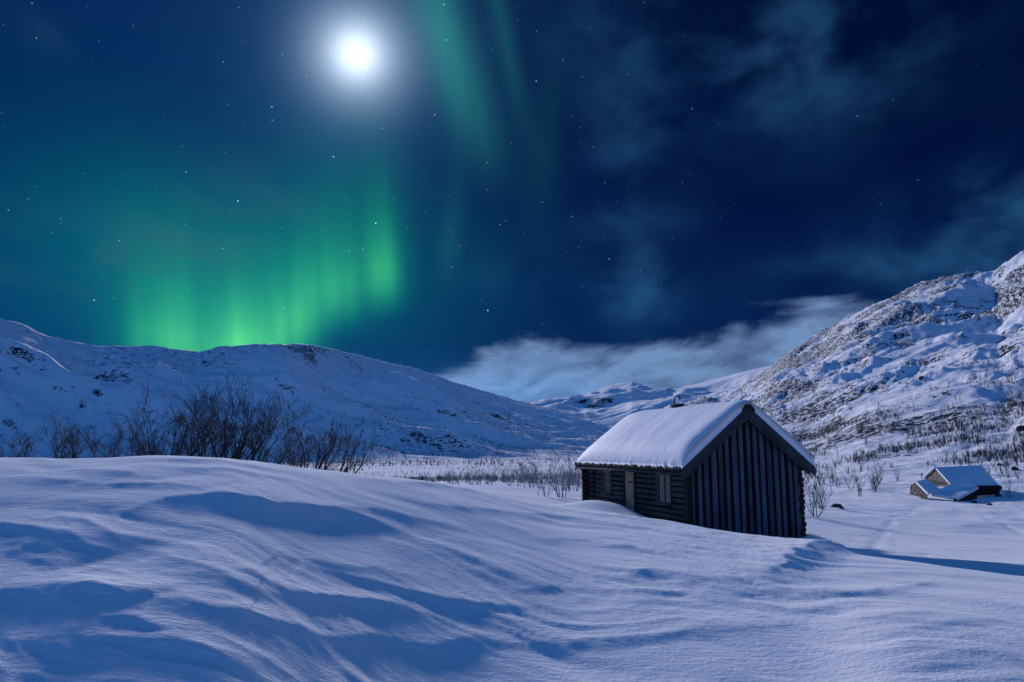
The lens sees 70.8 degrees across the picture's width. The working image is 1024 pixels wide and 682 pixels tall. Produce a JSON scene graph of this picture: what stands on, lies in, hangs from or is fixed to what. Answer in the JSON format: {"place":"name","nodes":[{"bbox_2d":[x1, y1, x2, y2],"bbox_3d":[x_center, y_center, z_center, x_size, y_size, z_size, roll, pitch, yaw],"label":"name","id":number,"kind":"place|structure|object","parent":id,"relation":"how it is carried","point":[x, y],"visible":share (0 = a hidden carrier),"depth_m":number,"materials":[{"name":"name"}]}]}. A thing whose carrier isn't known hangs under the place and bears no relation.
{"place":"outdoors","nodes":[
{"label":"outdoors","id":0,"kind":"place"},
{"bbox_2d":[0,318,612,461],"bbox_3d":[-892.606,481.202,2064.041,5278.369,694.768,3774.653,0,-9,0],"label":"hills","id":1,"kind":"structure","parent":0,"point":[38,361],"depth_m":880.51,"materials":[{"name":"white snow"}]},
{"bbox_2d":[0,375,729,466],"bbox_3d":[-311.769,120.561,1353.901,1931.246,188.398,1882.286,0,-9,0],"label":"birch wood","id":2,"kind":"object","parent":1,"relation":"on","point":[438,462],"visible":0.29,"depth_m":793.44,"materials":[{"name":"plant"}]},
{"bbox_2d":[586,412,594,416],"bbox_3d":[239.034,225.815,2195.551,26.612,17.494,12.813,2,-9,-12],"label":"mountain hut","id":3,"kind":"object","parent":1,"relation":"on","point":[590,414],"visible":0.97,"depth_m":2192.06,"materials":[{"name":"paint"}]},
{"bbox_2d":[0,455,1023,681],"bbox_3d":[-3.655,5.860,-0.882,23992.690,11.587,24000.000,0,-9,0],"label":"snow ground","id":4,"kind":"structure","parent":0,"point":[157,568],"depth_m":10.29,"materials":[{"name":"white snow"}]},
{"bbox_2d":[0,420,43,457],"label":"bare bush","id":5,"kind":"object","parent":4,"relation":"on","point":[22,447],"visible":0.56,"depth_m":26.78,"materials":[{"name":"brown plant"}]},
{"bbox_2d":[17,412,118,458],"bbox_3d":[-15.873,3.868,25.767,3.376,2.698,2.032,-3,-9,17],"label":"bare bush","id":6,"kind":"object","parent":4,"relation":"on","point":[66,440],"visible":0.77,"depth_m":25.74,"materials":[{"name":"brown plant"}]},
{"bbox_2d":[77,412,165,457],"bbox_3d":[-15.665,4.463,28.875,3.469,3.204,2.276,3,-9,-16],"label":"bare bush","id":7,"kind":"object","parent":4,"relation":"on","point":[109,450],"visible":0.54,"depth_m":28.67,"materials":[{"name":"brown plant"}]},
{"bbox_2d":[106,377,260,456],"bbox_3d":[-11.023,3.099,24.971,5.401,3.688,2.735,3,-9,-20],"label":"bare bush","id":8,"kind":"object","parent":4,"relation":"on","point":[153,450],"visible":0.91,"depth_m":24.61,"materials":[{"name":"brown plant"}]},
{"bbox_2d":[133,386,252,457],"bbox_3d":[-11.088,3.530,27.000,4.440,3.981,3.788,-2,-9,13],"label":"bare bush","id":9,"kind":"object","parent":4,"relation":"on","point":[209,420],"visible":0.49,"depth_m":26.51,"materials":[{"name":"brown plant"}]},
{"bbox_2d":[157,369,312,462],"bbox_3d":[-9.448,3.021,25.516,5.520,4.048,3.220,0,-9,0],"label":"bare bush","id":10,"kind":"object","parent":4,"relation":"on","point":[240,448],"visible":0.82,"depth_m":25.07,"materials":[{"name":"brown plant"}]},
{"bbox_2d":[205,386,315,464],"bbox_3d":[-8.163,3.044,23.733,3.201,3.186,2.426,0,-9,0],"label":"bare bush","id":11,"kind":"object","parent":4,"relation":"on","point":[262,443],"visible":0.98,"depth_m":23.80,"materials":[{"name":"brown plant"}]},
{"bbox_2d":[254,419,315,466],"bbox_3d":[-8.847,4.387,27.706,2.789,2.775,1.782,-6,-10,34],"label":"bare bush","id":12,"kind":"object","parent":4,"relation":"on","point":[266,460],"visible":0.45,"depth_m":27.61,"materials":[{"name":"brown plant"}]},
{"bbox_2d":[280,425,340,469],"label":"bare bush","id":13,"kind":"object","parent":4,"relation":"on","point":[300,457],"visible":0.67,"depth_m":26.54,"materials":[{"name":"brown plant"}]},
{"bbox_2d":[304,417,361,470],"bbox_3d":[-6.117,3.652,24.288,1.944,2.421,1.905,0,-9,0],"label":"bare bush","id":14,"kind":"object","parent":4,"relation":"on","point":[331,441],"visible":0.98,"depth_m":24.52,"materials":[{"name":"brown plant"}]},
{"bbox_2d":[338,423,393,473],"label":"bare bush","id":15,"kind":"object","parent":4,"relation":"on","point":[350,465],"visible":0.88,"depth_m":25.80,"materials":[{"name":"brown plant"}]},
{"bbox_2d":[303,457,578,482],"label":"valley scrub","id":16,"kind":"object","parent":4,"relation":"on","point":[438,478],"visible":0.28,"depth_m":298.71,"materials":[{"name":"brown plant"}]},
{"bbox_2d":[449,468,463,484],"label":"birch shrub","id":17,"kind":"object","parent":4,"relation":"on","point":[456,476],"visible":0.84,"depth_m":73.80,"materials":[{"name":"plant"}]},
{"bbox_2d":[465,461,478,484],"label":"birch shrub","id":18,"kind":"object","parent":4,"relation":"on","point":[471,474],"visible":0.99,"depth_m":63.87,"materials":[{"name":"plant"}]},
{"bbox_2d":[473,468,485,484],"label":"birch shrub","id":19,"kind":"object","parent":4,"relation":"on","point":[480,477],"visible":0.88,"depth_m":65.43,"materials":[{"name":"plant"}]},
{"bbox_2d":[482,464,501,484],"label":"birch shrub","id":20,"kind":"object","parent":4,"relation":"on","point":[493,475],"visible":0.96,"depth_m":66.16,"materials":[{"name":"plant"}]},
{"bbox_2d":[499,469,519,485],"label":"birch shrub","id":21,"kind":"object","parent":4,"relation":"on","point":[511,477],"visible":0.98,"depth_m":63.15,"materials":[{"name":"plant"}]},
{"bbox_2d":[509,468,523,486],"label":"birch shrub","id":22,"kind":"object","parent":4,"relation":"on","point":[517,478],"visible":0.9,"depth_m":70.26,"materials":[{"name":"plant"}]},
{"bbox_2d":[515,459,541,487],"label":"birch shrub","id":23,"kind":"object","parent":4,"relation":"on","point":[527,475],"visible":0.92,"depth_m":68.11,"materials":[{"name":"plant"}]},
{"bbox_2d":[529,459,556,496],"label":"birch shrub","id":24,"kind":"object","parent":4,"relation":"on","point":[542,481],"visible":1,"depth_m":47.01,"materials":[{"name":"plant"}]},
{"bbox_2d":[538,450,577,496],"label":"birch shrub","id":25,"kind":"object","parent":4,"relation":"on","point":[557,482],"visible":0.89,"depth_m":48.99,"materials":[{"name":"plant"}]},
{"bbox_2d":[554,469,569,490],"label":"birch shrub","id":26,"kind":"object","parent":4,"relation":"on","point":[564,481],"visible":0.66,"depth_m":66.15,"materials":[{"name":"plant"}]},
{"bbox_2d":[556,466,577,490],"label":"birch shrub","id":27,"kind":"object","parent":4,"relation":"on","point":[566,480],"visible":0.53,"depth_m":69.07,"materials":[{"name":"plant"}]},
{"bbox_2d":[567,468,581,491],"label":"birch shrub","id":28,"kind":"object","parent":4,"relation":"on","point":[579,471],"visible":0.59,"depth_m":66.65,"materials":[{"name":"plant"}]},
{"bbox_2d":[575,395,815,537],"bbox_3d":[8.223,6.405,35.278,6.539,7.488,11.580,3,-9,-17],"label":"log cabin","id":29,"kind":"object","parent":4,"relation":"on","point":[738,466],"visible":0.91,"depth_m":30.61,"materials":[{"name":"brown wood"}]},
{"bbox_2d":[600,470,613,493],"bbox_3d":[4.860,7.170,36.820,0.210,1.238,1.263,3,-9,-17],"label":"window","id":30,"kind":"structure","parent":29,"relation":"in","point":[606,476],"depth_m":36.90,"materials":[{"name":"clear glass"}]},
{"bbox_2d":[625,472,633,510],"bbox_3d":[5.599,8.052,34.174,0.134,3.648,1.022,3,-9,-17],"label":"door","id":31,"kind":"structure","parent":29,"relation":"in","point":[629,482],"depth_m":34.33,"materials":[{"name":"wood"}]},
{"bbox_2d":[654,474,673,505],"bbox_3d":[6.586,6.412,31.233,0.210,1.383,1.436,3,-9,-17],"label":"window","id":32,"kind":"structure","parent":29,"relation":"in","point":[663,485],"depth_m":31.25,"materials":[{"name":"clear glass"}]},
{"bbox_2d":[806,477,826,509],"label":"birch shrub","id":33,"kind":"object","parent":4,"relation":"on","point":[818,503],"visible":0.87,"depth_m":57.41,"materials":[{"name":"plant"}]},
{"bbox_2d":[804,479,831,516],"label":"birch shrub","id":34,"kind":"object","parent":4,"relation":"on","point":[813,507],"visible":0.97,"depth_m":47.60,"materials":[{"name":"plant"}]},
{"bbox_2d":[831,503,841,506],"bbox_3d":[26.957,13.728,59.734,0.943,0.480,0.596,-1,-9,5],"label":"boulder","id":35,"kind":"object","parent":4,"relation":"on","point":[836,505],"visible":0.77,"depth_m":59.59,"materials":[{"name":"grey stone"}]},
{"bbox_2d":[851,469,867,496],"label":"birch shrub","id":36,"kind":"object","parent":4,"relation":"on","point":[860,488],"visible":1,"depth_m":88.75,"materials":[{"name":"plant"}]},
{"bbox_2d":[868,473,882,491],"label":"birch shrub","id":37,"kind":"object","parent":4,"relation":"on","point":[876,480],"visible":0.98,"depth_m":93.46,"materials":[{"name":"plant"}]},
{"bbox_2d":[0,0,1023,402],"label":"sky","id":38,"kind":"structure","parent":0,"point":[529,201],"materials":[{"name":"blue"}]},
{"bbox_2d":[530,365,772,426],"bbox_3d":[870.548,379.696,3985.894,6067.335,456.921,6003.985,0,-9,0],"label":"hills","id":39,"kind":"structure","parent":0,"point":[619,401],"depth_m":2984.03,"materials":[{"name":"white snow"}]},
{"bbox_2d":[664,251,1023,506],"bbox_3d":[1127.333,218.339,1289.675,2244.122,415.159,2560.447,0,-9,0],"label":"mountain","id":40,"kind":"structure","parent":0,"point":[927,328],"depth_m":344.15,"materials":[{"name":"white snow"}]},
{"bbox_2d":[817,466,827,483],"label":"birch shrub","id":41,"kind":"object","parent":40,"relation":"on","point":[818,478],"visible":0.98,"depth_m":113.41,"materials":[{"name":"plant"}]},
{"bbox_2d":[834,475,841,486],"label":"birch shrub","id":42,"kind":"object","parent":40,"relation":"on","point":[837,479],"visible":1,"depth_m":106.04,"materials":[{"name":"plant"}]},
{"bbox_2d":[838,467,860,489],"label":"birch shrub","id":43,"kind":"object","parent":40,"relation":"on","point":[850,476],"visible":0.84,"depth_m":100.15,"materials":[{"name":"plant"}]},
{"bbox_2d":[857,456,864,471],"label":"birch shrub","id":44,"kind":"object","parent":40,"relation":"on","point":[860,464],"visible":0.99,"depth_m":126.37,"materials":[{"name":"plant"}]},
{"bbox_2d":[873,458,885,483],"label":"birch shrub","id":45,"kind":"object","parent":40,"relation":"on","point":[880,472],"visible":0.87,"depth_m":104.46,"materials":[{"name":"plant"}]},
{"bbox_2d":[760,343,1023,478],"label":"birch scrub","id":46,"kind":"object","parent":40,"relation":"on","point":[964,438],"visible":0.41,"depth_m":161.00,"materials":[{"name":"brown plant"}]},
{"bbox_2d":[910,465,1001,501],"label":"stone hut","id":47,"kind":"object","parent":40,"relation":"on","point":[962,483],"visible":0.99,"depth_m":80.32,"materials":[{"name":"white"}]},
{"bbox_2d":[974,407,985,419],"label":"birch shrub","id":48,"kind":"object","parent":40,"relation":"on","point":[982,416],"visible":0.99,"depth_m":172.81,"materials":[{"name":"plant"}]},
{"bbox_2d":[1001,478,1017,497],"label":"birch shrub","id":49,"kind":"object","parent":40,"relation":"on","point":[1009,489],"visible":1,"depth_m":77.37,"materials":[{"name":"plant"}]},
{"bbox_2d":[1016,425,1023,431],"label":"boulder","id":50,"kind":"object","parent":40,"relation":"on","point":[1021,428],"visible":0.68,"depth_m":144.57,"materials":[{"name":"grey stone"}]}
]}

